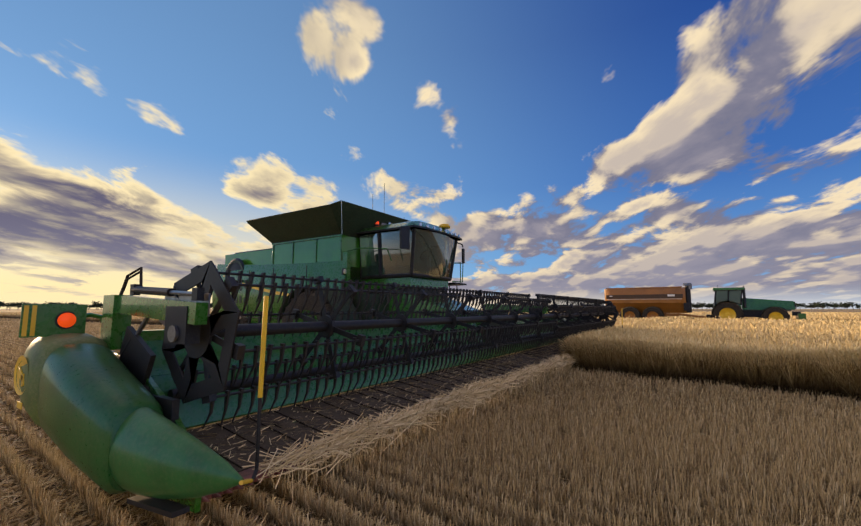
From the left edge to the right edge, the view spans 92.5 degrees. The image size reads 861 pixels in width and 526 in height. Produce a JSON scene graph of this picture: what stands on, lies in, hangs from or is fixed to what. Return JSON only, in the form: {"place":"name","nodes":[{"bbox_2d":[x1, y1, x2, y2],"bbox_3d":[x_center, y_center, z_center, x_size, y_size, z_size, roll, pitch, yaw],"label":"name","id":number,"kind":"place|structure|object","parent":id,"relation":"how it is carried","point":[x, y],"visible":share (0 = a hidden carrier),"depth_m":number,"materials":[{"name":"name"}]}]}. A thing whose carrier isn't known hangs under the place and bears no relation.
{"place":"outdoors","nodes":[
{"label":"outdoors","id":0,"kind":"place"},
{"bbox_2d":[0,309,860,525],"bbox_3d":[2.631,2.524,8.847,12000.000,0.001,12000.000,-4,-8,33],"label":"ground","id":1,"kind":"structure","parent":0,"point":[19,310],"depth_m":3.31,"materials":[{"name":"brown soil"}]},
{"bbox_2d":[212,183,496,323],"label":"combine harvester","id":2,"kind":"object","parent":1,"relation":"on","point":[349,241],"visible":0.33,"depth_m":10.71,"materials":[{"name":"green paint"}]},
{"bbox_2d":[112,315,581,512],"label":"header platform","id":3,"kind":"structure","parent":2,"relation":"attached to","point":[160,382],"depth_m":4.59,"materials":[{"name":"metal"}]},
{"bbox_2d":[19,318,592,517],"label":"header end covers","id":4,"kind":"object","parent":3,"relation":"attached to","point":[91,404],"visible":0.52,"depth_m":2.67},
{"bbox_2d":[14,293,622,485],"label":"header fittings","id":5,"kind":"object","parent":3,"relation":"attached to","point":[137,358],"visible":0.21,"depth_m":3.23,"materials":[{"name":"metal"}]},
{"bbox_2d":[100,261,618,428],"bbox_3d":[2.055,1.306,9.364,1.800,1.243,15.160,-4,-8,33],"label":"harvester reel","id":6,"kind":"object","parent":3,"relation":"attached to","point":[193,329],"visible":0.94,"depth_m":3.90,"materials":[{"name":"black metal"}]},
{"bbox_2d":[0,318,860,525],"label":"stubble stalks","id":7,"kind":"object","parent":1,"relation":"on","point":[724,466],"visible":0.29,"depth_m":3.69,"materials":[{"name":"plant"}]},
{"bbox_2d":[0,311,860,401],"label":"standing crop","id":8,"kind":"object","parent":1,"relation":"on","point":[817,352],"visible":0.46,"depth_m":8.75,"materials":[{"name":"beige plant"}]},
{"bbox_2d":[0,321,860,525],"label":"loose straw","id":9,"kind":"object","parent":1,"relation":"on","point":[15,494],"visible":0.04,"depth_m":3.40,"materials":[{"name":"beige plant"}]},
{"bbox_2d":[186,343,579,505],"bbox_3d":[2.294,2.250,9.113,1.604,0.484,14.665,-4,-8,33],"label":"cut straw","id":10,"kind":"object","parent":9,"relation":"on","point":[471,396],"visible":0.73,"depth_m":4.29,"materials":[{"name":"beige plant"}]},
{"bbox_2d":[0,301,860,309],"bbox_3d":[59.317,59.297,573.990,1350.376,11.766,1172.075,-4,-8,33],"label":"tree line","id":11,"kind":"object","parent":1,"relation":"on","point":[847,305],"visible":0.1,"depth_m":517.90,"materials":[{"name":"green plant"}]},
{"bbox_2d":[1,310,860,342],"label":"field","id":12,"kind":"structure","parent":1,"relation":"on","point":[160,323],"depth_m":161.41,"materials":[{"name":"beige plant"}]},
{"bbox_2d":[604,283,706,318],"bbox_3d":[20.743,3.856,37.659,8.520,3.754,3.230,-4,-8,33],"label":"grain cart","id":13,"kind":"object","parent":1,"relation":"on","point":[645,302],"visible":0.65,"depth_m":36.64,"materials":[{"name":"paint"}]},
{"bbox_2d":[706,285,805,319],"bbox_3d":[26.461,3.532,33.904,6.375,3.578,3.040,-4,-8,33],"label":"tractor","id":14,"kind":"object","parent":1,"relation":"on","point":[730,303],"visible":0.71,"depth_m":33.49,"materials":[{"name":"green paint"}]},
{"bbox_2d":[0,0,860,308],"label":"sky","id":15,"kind":"structure","parent":0,"point":[571,148],"materials":[{"name":"blue"}]}
]}

